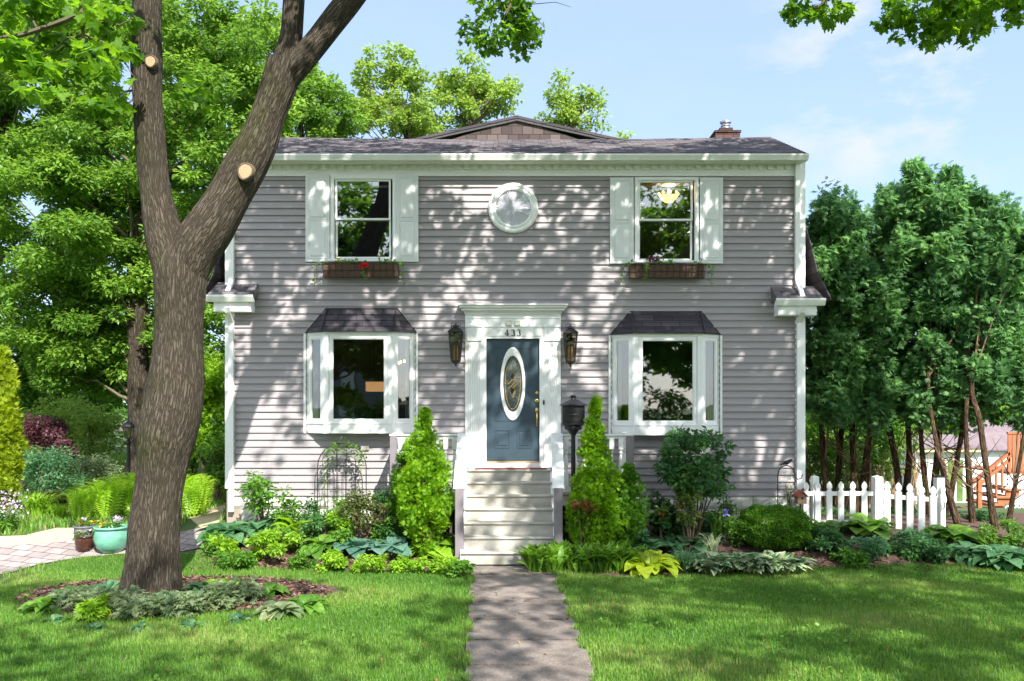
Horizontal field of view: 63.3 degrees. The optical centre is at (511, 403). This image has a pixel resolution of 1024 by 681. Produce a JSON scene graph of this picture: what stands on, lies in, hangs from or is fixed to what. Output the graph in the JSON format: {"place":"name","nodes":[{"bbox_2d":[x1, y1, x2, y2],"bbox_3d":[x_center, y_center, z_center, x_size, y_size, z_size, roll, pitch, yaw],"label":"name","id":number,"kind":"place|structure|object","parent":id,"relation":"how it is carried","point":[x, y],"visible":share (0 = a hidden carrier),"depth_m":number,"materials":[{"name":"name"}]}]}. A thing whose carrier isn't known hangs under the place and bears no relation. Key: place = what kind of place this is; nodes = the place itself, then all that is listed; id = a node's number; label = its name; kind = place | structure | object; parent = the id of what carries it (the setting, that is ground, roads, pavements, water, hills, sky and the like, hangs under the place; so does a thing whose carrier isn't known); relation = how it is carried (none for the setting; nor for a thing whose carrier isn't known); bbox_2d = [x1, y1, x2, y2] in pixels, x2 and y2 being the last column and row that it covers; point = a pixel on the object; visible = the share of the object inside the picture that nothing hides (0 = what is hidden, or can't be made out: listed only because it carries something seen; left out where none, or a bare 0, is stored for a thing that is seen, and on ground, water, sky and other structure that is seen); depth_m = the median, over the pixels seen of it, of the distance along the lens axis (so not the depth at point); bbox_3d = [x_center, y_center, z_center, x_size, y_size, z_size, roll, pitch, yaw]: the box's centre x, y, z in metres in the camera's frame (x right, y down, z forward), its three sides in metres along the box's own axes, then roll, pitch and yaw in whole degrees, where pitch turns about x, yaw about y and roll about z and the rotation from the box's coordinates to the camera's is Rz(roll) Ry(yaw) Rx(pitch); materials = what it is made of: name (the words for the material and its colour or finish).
{"place":"outdoors","nodes":[
{"label":"outdoors","id":0,"kind":"place"},
{"bbox_2d":[0,528,73,545],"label":"sandy edge","id":1,"kind":"object","parent":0,"point":[57,534],"visible":0.82,"depth_m":13.07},
{"bbox_2d":[0,448,226,539],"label":"grass","id":2,"kind":"structure","parent":0,"point":[30,524],"depth_m":14.39,"materials":[{"name":"green plant"}]},
{"bbox_2d":[204,525,440,571],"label":"bed soil","id":3,"kind":"structure","parent":0,"point":[364,532],"depth_m":12.39,"materials":[{"name":"brown soil"}]},
{"bbox_2d":[191,520,254,545],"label":"hosta","id":4,"kind":"object","parent":3,"relation":"on","point":[230,530],"visible":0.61,"depth_m":12.69,"materials":[{"name":"green plant"}]},
{"bbox_2d":[211,547,256,569],"bbox_3d":[-3.959,2.236,11.841,0.722,0.359,0.599,0,0,0],"label":"heuchera","id":5,"kind":"object","parent":3,"relation":"on","point":[243,558],"visible":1,"depth_m":11.75,"materials":[{"name":"green plant"}]},
{"bbox_2d":[235,470,293,521],"bbox_3d":[-3.978,1.570,13.432,0.907,1.038,0.836,0,0,-42],"label":"hydrangea","id":6,"kind":"object","parent":3,"relation":"on","point":[258,492],"visible":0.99,"depth_m":13.26,"materials":[{"name":"green plant"}]},
{"bbox_2d":[244,527,301,559],"bbox_3d":[-3.521,2.054,12.147,0.758,0.529,0.716,0,0,15],"label":"heuchera","id":7,"kind":"object","parent":3,"relation":"on","point":[263,540],"visible":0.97,"depth_m":12.03,"materials":[{"name":"green plant"}]},
{"bbox_2d":[265,497,305,525],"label":"foundation shrub","id":8,"kind":"object","parent":3,"relation":"on","point":[277,512],"visible":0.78,"depth_m":13.37,"materials":[{"name":"green plant"}]},
{"bbox_2d":[297,509,334,537],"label":"azalea","id":9,"kind":"object","parent":3,"relation":"on","point":[313,529],"visible":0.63,"depth_m":12.84,"materials":[{"name":"green plant"}]},
{"bbox_2d":[296,534,339,560],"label":"hosta","id":10,"kind":"object","parent":3,"relation":"on","point":[315,547],"visible":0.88,"depth_m":12.36,"materials":[{"name":"green plant"}]},
{"bbox_2d":[331,536,373,558],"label":"hosta","id":11,"kind":"object","parent":3,"relation":"on","point":[354,546],"visible":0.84,"depth_m":12.31,"materials":[{"name":"blue plant"}]},
{"bbox_2d":[334,486,393,538],"bbox_3d":[-2.262,1.738,12.901,0.970,0.914,0.896,0,0,-40],"label":"azalea","id":12,"kind":"object","parent":3,"relation":"on","point":[357,502],"visible":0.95,"depth_m":12.73,"materials":[{"name":"green plant"}]},
{"bbox_2d":[360,534,411,557],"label":"hosta","id":13,"kind":"object","parent":3,"relation":"on","point":[393,544],"visible":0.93,"depth_m":12.26,"materials":[{"name":"blue plant"}]},
{"bbox_2d":[384,442,420,540],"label":"arborvitae","id":14,"kind":"object","parent":3,"relation":"on","point":[393,503],"visible":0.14,"depth_m":12.75,"materials":[{"name":"green plant"}]},
{"bbox_2d":[393,406,454,558],"bbox_3d":[-1.283,1.208,12.454,1.005,2.385,0.923,0,0,0],"label":"arborvitae","id":15,"kind":"object","parent":3,"relation":"on","point":[423,511],"visible":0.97,"depth_m":12.31,"materials":[{"name":"green plant"}]},
{"bbox_2d":[0,407,1023,680],"bbox_3d":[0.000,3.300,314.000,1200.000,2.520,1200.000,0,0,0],"label":"ground","id":16,"kind":"structure","parent":0,"point":[188,523],"depth_m":8.53,"materials":[{"name":"green plant"}]},
{"bbox_2d":[0,343,28,516],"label":"golden arborvitae","id":17,"kind":"object","parent":16,"relation":"on","point":[13,441],"visible":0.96,"depth_m":14.92,"materials":[{"name":"plant"}]},
{"bbox_2d":[16,492,60,517],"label":"daylily","id":18,"kind":"object","parent":16,"relation":"on","point":[35,505],"visible":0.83,"depth_m":14.61,"materials":[{"name":"green plant"}]},
{"bbox_2d":[21,413,70,483],"bbox_3d":[-11.671,1.139,20.484,1.511,1.829,1.225,0,0,0],"label":"smoke bush","id":19,"kind":"object","parent":16,"relation":"on","point":[34,431],"visible":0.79,"depth_m":20.29,"materials":[{"name":"purple plant"}]},
{"bbox_2d":[20,445,91,492],"bbox_3d":[-10.302,1.554,18.535,1.715,1.306,1.390,0,0,0],"label":"spirea","id":20,"kind":"object","parent":16,"relation":"on","point":[53,462],"visible":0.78,"depth_m":18.47,"materials":[{"name":"green plant"}]},
{"bbox_2d":[19,390,127,472],"bbox_3d":[-13.000,0.833,23.885,3.668,2.456,2.822,0,0,0],"label":"dogwood","id":21,"kind":"object","parent":16,"relation":"on","point":[66,409],"visible":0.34,"depth_m":23.51,"materials":[{"name":"green plant"}]},
{"bbox_2d":[60,486,101,520],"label":"ostrich fern","id":22,"kind":"object","parent":16,"relation":"on","point":[81,503],"visible":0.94,"depth_m":14.22,"materials":[{"name":"green plant"}]},
{"bbox_2d":[72,592,111,624],"bbox_3d":[-4.570,2.241,9.034,0.440,0.361,0.431,0,0,0],"label":"sedum","id":23,"kind":"object","parent":16,"relation":"on","point":[91,609],"visible":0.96,"depth_m":8.97,"materials":[{"name":"green plant"}]},
{"bbox_2d":[63,453,124,486],"bbox_3d":[-9.847,1.641,19.552,1.466,1.002,1.279,0,0,0],"label":"spirea","id":24,"kind":"object","parent":16,"relation":"on","point":[92,465],"visible":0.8,"depth_m":19.34,"materials":[{"name":"green plant"}]},
{"bbox_2d":[68,410,125,467],"bbox_3d":[-11.373,1.109,22.905,1.716,1.887,1.372,0,0,0],"label":"dogwood","id":25,"kind":"object","parent":16,"relation":"on","point":[101,430],"visible":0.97,"depth_m":22.78,"materials":[{"name":"green plant"}]},
{"bbox_2d":[0,0,196,378],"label":"maple tree","id":26,"kind":"object","parent":16,"relation":"on","point":[44,280],"visible":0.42,"depth_m":19.30,"materials":[{"name":"green plant"}]},
{"bbox_2d":[72,476,131,518],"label":"ostrich fern","id":27,"kind":"object","parent":16,"relation":"on","point":[106,501],"visible":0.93,"depth_m":14.39,"materials":[{"name":"green plant"}]},
{"bbox_2d":[0,528,207,573],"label":"patio","id":28,"kind":"structure","parent":16,"relation":"on","point":[12,557],"depth_m":12.49,"materials":[{"name":"beige stone"}]},
{"bbox_2d":[93,524,127,553],"bbox_3d":[-6.028,2.039,12.513,0.514,0.390,0.513,0,0,0],"label":"glazed pot","id":29,"kind":"object","parent":28,"relation":"on","point":[107,540],"visible":0.86,"depth_m":12.32,"materials":[{"name":"green ceramic"}]},
{"bbox_2d":[97,472,134,515],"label":"ostrich fern","id":30,"kind":"object","parent":16,"relation":"on","point":[126,504],"visible":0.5,"depth_m":14.68,"materials":[{"name":"green plant"}]},
{"bbox_2d":[0,0,265,458],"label":"maple tree","id":31,"kind":"object","parent":16,"relation":"on","point":[28,395],"visible":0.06,"depth_m":27.63,"materials":[{"name":"green plant"}]},
{"bbox_2d":[0,0,321,478],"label":"maple tree","id":32,"kind":"object","parent":16,"relation":"on","point":[233,40],"visible":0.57,"depth_m":19.39,"materials":[{"name":"green plant"}]},
{"bbox_2d":[147,589,212,618],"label":"painted fern","id":33,"kind":"object","parent":16,"relation":"on","point":[184,603],"visible":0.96,"depth_m":9.15,"materials":[{"name":"green plant"}]},
{"bbox_2d":[16,577,344,616],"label":"tree ring mulch","id":34,"kind":"object","parent":16,"relation":"on","point":[334,589],"visible":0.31,"depth_m":10.49,"materials":[{"name":"brown soil"}]},
{"bbox_2d":[46,585,103,611],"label":"painted fern","id":35,"kind":"object","parent":34,"relation":"on","point":[75,596],"visible":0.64,"depth_m":9.47,"materials":[{"name":"green plant"}]},
{"bbox_2d":[86,584,145,614],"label":"painted fern","id":36,"kind":"object","parent":34,"relation":"on","point":[115,597],"visible":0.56,"depth_m":9.36,"materials":[{"name":"green plant"}]},
{"bbox_2d":[111,591,172,620],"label":"painted fern","id":37,"kind":"object","parent":34,"relation":"on","point":[138,607],"visible":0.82,"depth_m":9.06,"materials":[{"name":"green plant"}]},
{"bbox_2d":[198,580,251,613],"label":"painted fern","id":38,"kind":"object","parent":34,"relation":"on","point":[218,593],"visible":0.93,"depth_m":9.47,"materials":[{"name":"green plant"}]},
{"bbox_2d":[228,575,265,604],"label":"painted fern","id":39,"kind":"object","parent":34,"relation":"on","point":[244,586],"visible":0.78,"depth_m":9.76,"materials":[{"name":"green plant"}]},
{"bbox_2d":[280,594,329,614],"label":"hosta","id":40,"kind":"object","parent":34,"relation":"on","point":[304,601],"visible":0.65,"depth_m":9.52,"materials":[{"name":"green plant"}]},
{"bbox_2d":[181,473,220,516],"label":"ostrich fern","id":41,"kind":"object","parent":16,"relation":"on","point":[195,491],"visible":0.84,"depth_m":14.92,"materials":[{"name":"green plant"}]},
{"bbox_2d":[191,348,224,483],"bbox_3d":[-6.671,0.420,18.046,1.429,3.252,1.334,0,0,0],"label":"viburnum","id":42,"kind":"object","parent":16,"relation":"on","point":[214,375],"visible":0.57,"depth_m":17.85,"materials":[{"name":"green plant"}]},
{"bbox_2d":[196,431,226,499],"bbox_3d":[-6.054,1.310,17.194,1.012,1.486,0.950,0,0,0],"label":"viburnum","id":43,"kind":"object","parent":16,"relation":"on","point":[218,465],"visible":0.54,"depth_m":17.11,"materials":[{"name":"green plant"}]},
{"bbox_2d":[251,600,304,622],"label":"hosta","id":44,"kind":"object","parent":16,"relation":"on","point":[270,609],"visible":0.98,"depth_m":9.16,"materials":[{"name":"green plant"}]},
{"bbox_2d":[0,0,569,598],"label":"maple tree","id":45,"kind":"object","parent":16,"relation":"on","point":[184,256],"visible":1,"depth_m":10.01,"materials":[{"name":"green plant"}]},
{"bbox_2d":[214,62,371,362],"bbox_3d":[-6.182,-3.780,22.526,3.436,11.643,4.533,0,0,19],"label":"maple tree","id":46,"kind":"object","parent":16,"relation":"on","point":[321,124],"visible":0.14,"depth_m":22.69,"materials":[{"name":"green plant"}]},
{"bbox_2d":[315,548,349,571],"bbox_3d":[-2.514,2.223,11.712,0.464,0.330,0.579,0,0,0],"label":"sedum","id":47,"kind":"object","parent":16,"relation":"on","point":[334,558],"visible":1,"depth_m":11.54,"materials":[{"name":"green plant"}]},
{"bbox_2d":[350,553,389,573],"bbox_3d":[-1.987,2.224,11.639,0.564,0.328,0.638,0,0,0],"label":"sedum","id":48,"kind":"object","parent":16,"relation":"on","point":[369,562],"visible":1,"depth_m":11.50,"materials":[{"name":"green plant"}]},
{"bbox_2d":[339,40,445,138],"bbox_3d":[-4.652,-5.653,31.034,4.462,15.388,3.690,0,0,0],"label":"ash tree","id":49,"kind":"object","parent":16,"relation":"on","point":[401,117],"visible":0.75,"depth_m":30.48,"materials":[{"name":"green plant"}]},
{"bbox_2d":[421,46,525,130],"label":"ash tree","id":50,"kind":"object","parent":16,"relation":"on","point":[464,90],"visible":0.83,"depth_m":31.62,"materials":[{"name":"green plant"}]},
{"bbox_2d":[205,115,830,563],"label":"house","id":51,"kind":"structure","parent":16,"relation":"on","point":[515,243],"depth_m":13.98,"materials":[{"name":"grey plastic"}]},
{"bbox_2d":[304,308,417,432],"bbox_3d":[-2.543,-0.554,13.920,1.921,2.109,0.502,0,0,0],"label":"bay window","id":52,"kind":"structure","parent":51,"relation":"in","point":[390,325],"depth_m":13.79,"materials":[{"name":"white paint"}]},
{"bbox_2d":[322,262,400,278],"bbox_3d":[-2.510,-2.222,13.868,1.292,0.244,0.204,0,0,0],"label":"window box","id":53,"kind":"object","parent":51,"relation":"attached to","point":[373,270],"visible":0.99,"depth_m":13.81,"materials":[{"name":"brown wood"}]},
{"bbox_2d":[329,176,396,261],"bbox_3d":[-2.500,-3.105,14.018,1.146,1.449,0.207,0,0,0],"label":"window","id":54,"kind":"structure","parent":51,"relation":"in","point":[333,179],"depth_m":13.96,"materials":[{"name":"white paint"}]},
{"bbox_2d":[488,183,537,232],"bbox_3d":[0.021,-3.287,13.963,0.840,0.840,0.075,0,0,0],"label":"round window","id":55,"kind":"structure","parent":51,"relation":"in","point":[515,211],"depth_m":13.95,"materials":[{"name":"white glass"}]},
{"bbox_2d":[487,339,538,460],"bbox_3d":[0.016,-0.061,13.991,0.887,2.048,0.119,0,0,0],"label":"door","id":56,"kind":"structure","parent":51,"relation":"in","point":[512,388],"depth_m":14.00,"materials":[{"name":"blue wood"}]},
{"bbox_2d":[608,311,721,434],"bbox_3d":[2.580,-0.514,13.920,1.910,2.093,0.502,0,0,0],"label":"bay window","id":57,"kind":"structure","parent":51,"relation":"in","point":[636,327],"depth_m":13.80,"materials":[{"name":"white paint"}]},
{"bbox_2d":[628,264,705,278],"bbox_3d":[2.578,-2.206,13.868,1.281,0.234,0.204,0,0,0],"label":"window box","id":58,"kind":"object","parent":51,"relation":"attached to","point":[672,271],"visible":0.99,"depth_m":13.81,"materials":[{"name":"brown wood"}]},
{"bbox_2d":[634,177,699,262],"bbox_3d":[2.601,-3.084,14.018,1.114,1.449,0.207,0,0,0],"label":"window","id":59,"kind":"structure","parent":51,"relation":"in","point":[638,180],"depth_m":13.96,"materials":[{"name":"white paint"}]},
{"bbox_2d":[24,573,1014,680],"bbox_3d":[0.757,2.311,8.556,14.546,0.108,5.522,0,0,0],"label":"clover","id":60,"kind":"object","parent":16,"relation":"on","point":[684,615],"visible":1,"depth_m":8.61,"materials":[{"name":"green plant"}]},
{"bbox_2d":[534,67,634,138],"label":"ash tree","id":61,"kind":"object","parent":16,"relation":"on","point":[568,114],"visible":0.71,"depth_m":31.70,"materials":[{"name":"green plant"}]},
{"bbox_2d":[803,411,864,508],"bbox_3d":[7.444,1.219,19.891,1.737,2.880,2.430,0,0,-14],"label":"thicket shrub","id":62,"kind":"object","parent":16,"relation":"on","point":[816,459],"visible":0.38,"depth_m":19.62,"materials":[{"name":"green plant"}]},
{"bbox_2d":[805,176,876,511],"bbox_3d":[6.212,-1.045,16.076,1.837,6.415,2.261,0,0,0],"label":"cedar tree","id":63,"kind":"object","parent":16,"relation":"on","point":[824,353],"visible":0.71,"depth_m":15.59,"materials":[{"name":"green plant"}]},
{"bbox_2d":[803,475,882,522],"bbox_3d":[5.443,1.640,13.715,1.301,0.904,0.170,0,0,0],"label":"picket fence","id":64,"kind":"object","parent":16,"relation":"on","point":[815,493],"visible":0.91,"depth_m":13.65,"materials":[{"name":"white paint"}]},
{"bbox_2d":[883,481,936,531],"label":"picket gate","id":65,"kind":"structure","parent":64,"relation":"attached to","point":[908,497],"depth_m":13.45,"materials":[{"name":"white paint"}]},
{"bbox_2d":[806,184,909,512],"bbox_3d":[6.592,-1.083,16.146,1.727,6.451,2.508,0,0,0],"label":"cedar tree","id":66,"kind":"object","parent":16,"relation":"on","point":[861,260],"visible":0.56,"depth_m":15.48,"materials":[{"name":"green plant"}]},
{"bbox_2d":[830,416,905,508],"bbox_3d":[8.654,1.232,20.454,1.961,2.965,2.254,0,0,0],"label":"thicket shrub","id":67,"kind":"object","parent":16,"relation":"on","point":[878,459],"visible":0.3,"depth_m":20.07,"materials":[{"name":"green plant"}]},
{"bbox_2d":[831,156,943,511],"bbox_3d":[7.304,-1.231,15.907,2.106,6.787,2.133,0,0,0],"label":"cedar tree","id":68,"kind":"object","parent":16,"relation":"on","point":[891,199],"visible":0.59,"depth_m":15.34,"materials":[{"name":"green plant"}]},
{"bbox_2d":[777,0,1023,54],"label":"street maple","id":69,"kind":"object","parent":16,"relation":"on","point":[938,28],"visible":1,"depth_m":6.68,"materials":[{"name":"green plant"}]},
{"bbox_2d":[880,423,932,508],"bbox_3d":[9.764,1.041,20.957,1.582,3.449,2.334,0,0,0],"label":"thicket shrub","id":70,"kind":"object","parent":16,"relation":"on","point":[914,477],"visible":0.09,"depth_m":20.65,"materials":[{"name":"plant"}]},
{"bbox_2d":[933,475,945,526],"bbox_3d":[6.847,1.636,13.263,0.127,0.988,0.242,0,0,0],"label":"gate post","id":71,"kind":"object","parent":16,"relation":"on","point":[939,483],"visible":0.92,"depth_m":13.26,"materials":[{"name":"white wood"}]},
{"bbox_2d":[889,181,991,514],"bbox_3d":[7.854,-1.072,15.405,1.743,6.311,2.380,0,0,0],"label":"cedar tree","id":72,"kind":"object","parent":16,"relation":"on","point":[950,206],"visible":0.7,"depth_m":14.93,"materials":[{"name":"green plant"}]},
{"bbox_2d":[901,420,1023,503],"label":"neighbour garage","id":73,"kind":"structure","parent":16,"relation":"on","point":[995,433],"depth_m":36.90,"materials":[{"name":"white paint"}]},
{"bbox_2d":[910,160,1023,524],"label":"cedar tree","id":74,"kind":"object","parent":16,"relation":"on","point":[983,198],"visible":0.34,"depth_m":14.66,"materials":[{"name":"green plant"}]},
{"bbox_2d":[958,432,1023,507],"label":"wooden deck stair","id":75,"kind":"object","parent":16,"relation":"on","point":[1002,499],"visible":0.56,"depth_m":22.00,"materials":[{"name":"brown wood"}]},
{"bbox_2d":[0,0,1023,404],"label":"sky","id":76,"kind":"structure","parent":0,"point":[859,104],"materials":[{"name":"blue"}]},
{"bbox_2d":[466,566,593,680],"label":"garden path","id":77,"kind":"structure","parent":0,"point":[537,626],"depth_m":8.56,"materials":[{"name":"grey concrete"}]},
{"bbox_2d":[459,562,606,680],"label":"grass","id":78,"kind":"structure","parent":0,"point":[569,611],"depth_m":8.64,"materials":[{"name":"green plant"}]},
{"bbox_2d":[563,513,1023,577],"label":"bed soil","id":79,"kind":"structure","parent":0,"point":[848,533],"depth_m":12.67,"materials":[{"name":"brown soil"}]},
{"bbox_2d":[11,538,1023,614],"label":"mulch chips","id":80,"kind":"object","parent":79,"relation":"on","point":[265,598],"visible":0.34,"depth_m":11.14,"materials":[{"name":"brown wood"}]},
{"bbox_2d":[559,395,586,544],"bbox_3d":[0.940,1.117,12.750,0.407,2.506,0.293,0,0,0],"label":"lamp post","id":81,"kind":"object","parent":79,"relation":"on","point":[573,413],"visible":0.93,"depth_m":12.64,"materials":[{"name":"black metal"}]},
{"bbox_2d":[511,538,639,572],"bbox_3d":[0.892,2.155,11.845,1.867,0.431,1.104,0,0,0],"label":"lily of the valley","id":82,"kind":"object","parent":79,"relation":"on","point":[588,557],"visible":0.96,"depth_m":11.59,"materials":[{"name":"green plant"}]},
{"bbox_2d":[563,394,630,544],"bbox_3d":[1.270,1.141,12.405,1.035,2.623,0.921,0,0,0],"label":"arborvitae","id":83,"kind":"object","parent":79,"relation":"on","point":[596,479],"visible":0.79,"depth_m":12.24,"materials":[{"name":"green plant"}]},
{"bbox_2d":[607,461,650,546],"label":"arborvitae","id":84,"kind":"object","parent":79,"relation":"on","point":[633,509],"visible":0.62,"depth_m":12.42,"materials":[{"name":"green plant"}]},
{"bbox_2d":[620,550,681,579],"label":"hosta","id":85,"kind":"object","parent":79,"relation":"on","point":[646,563],"visible":0.94,"depth_m":11.43,"materials":[{"name":"yellow plant"}]},
{"bbox_2d":[647,505,696,539],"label":"leafy plant","id":86,"kind":"object","parent":79,"relation":"on","point":[671,522],"visible":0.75,"depth_m":12.95,"materials":[{"name":"green plant"}]},
{"bbox_2d":[668,471,705,547],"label":"azalea","id":87,"kind":"object","parent":79,"relation":"on","point":[687,517],"visible":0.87,"depth_m":12.68,"materials":[{"name":"green plant"}]},
{"bbox_2d":[651,425,737,535],"bbox_3d":[2.842,1.222,13.053,1.370,1.856,1.478,0,0,0],"label":"euonymus","id":88,"kind":"object","parent":79,"relation":"on","point":[705,467],"visible":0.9,"depth_m":12.81,"materials":[{"name":"green plant"}]},
{"bbox_2d":[679,550,746,575],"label":"variegated hosta","id":89,"kind":"object","parent":79,"relation":"on","point":[707,562],"visible":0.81,"depth_m":11.41,"materials":[{"name":"green plant"}]},
{"bbox_2d":[712,551,781,573],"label":"variegated hosta","id":90,"kind":"object","parent":79,"relation":"on","point":[757,568],"visible":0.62,"depth_m":11.44,"materials":[{"name":"green plant"}]},
{"bbox_2d":[733,503,815,549],"bbox_3d":[3.978,1.871,12.652,1.192,0.697,1.033,0,0,0],"label":"boxwood","id":91,"kind":"object","parent":79,"relation":"on","point":[787,519],"visible":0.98,"depth_m":12.36,"materials":[{"name":"green plant"}]},
{"bbox_2d":[740,550,815,574],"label":"variegated hosta","id":92,"kind":"object","parent":79,"relation":"on","point":[788,560],"visible":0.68,"depth_m":11.50,"materials":[{"name":"green plant"}]},
{"bbox_2d":[810,526,847,552],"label":"leafy perennial","id":93,"kind":"object","parent":79,"relation":"on","point":[825,542],"visible":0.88,"depth_m":12.28,"materials":[{"name":"green plant"}]},
{"bbox_2d":[828,545,872,569],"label":"leafy perennial","id":94,"kind":"object","parent":79,"relation":"on","point":[849,558],"visible":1,"depth_m":11.82,"materials":[{"name":"green plant"}]},
{"bbox_2d":[833,535,890,561],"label":"leafy perennial","id":95,"kind":"object","parent":79,"relation":"on","point":[871,545],"visible":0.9,"depth_m":12.06,"materials":[{"name":"green plant"}]},
{"bbox_2d":[838,513,895,539],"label":"hosta","id":96,"kind":"object","parent":79,"relation":"on","point":[862,524],"visible":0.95,"depth_m":13.09,"materials":[{"name":"green plant"}]},
{"bbox_2d":[879,535,926,561],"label":"leafy perennial","id":97,"kind":"object","parent":79,"relation":"on","point":[912,550],"visible":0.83,"depth_m":12.24,"materials":[{"name":"green plant"}]},
{"bbox_2d":[914,538,967,565],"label":"leafy perennial","id":98,"kind":"object","parent":79,"relation":"on","point":[936,552],"visible":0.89,"depth_m":12.00,"materials":[{"name":"green plant"}]},
{"bbox_2d":[920,524,988,544],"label":"hosta","id":99,"kind":"object","parent":79,"relation":"on","point":[951,533],"visible":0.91,"depth_m":12.73,"materials":[{"name":"green plant"}]},
{"bbox_2d":[939,190,1023,531],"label":"cedar tree","id":100,"kind":"object","parent":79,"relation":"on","point":[998,358],"visible":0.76,"depth_m":14.22,"materials":[{"name":"green plant"}]},
{"bbox_2d":[962,544,1023,572],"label":"hosta","id":101,"kind":"object","parent":79,"relation":"on","point":[998,556],"visible":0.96,"depth_m":11.74,"materials":[{"name":"green plant"}]},
{"bbox_2d":[977,518,1023,547],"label":"leafy perennial","id":102,"kind":"object","parent":79,"relation":"on","point":[1017,539],"visible":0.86,"depth_m":12.71,"materials":[{"name":"green plant"}]},
{"bbox_2d":[979,200,1023,523],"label":"cedar tree","id":103,"kind":"object","parent":79,"relation":"on","point":[1017,469],"visible":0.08,"depth_m":13.92,"materials":[{"name":"green plant"}]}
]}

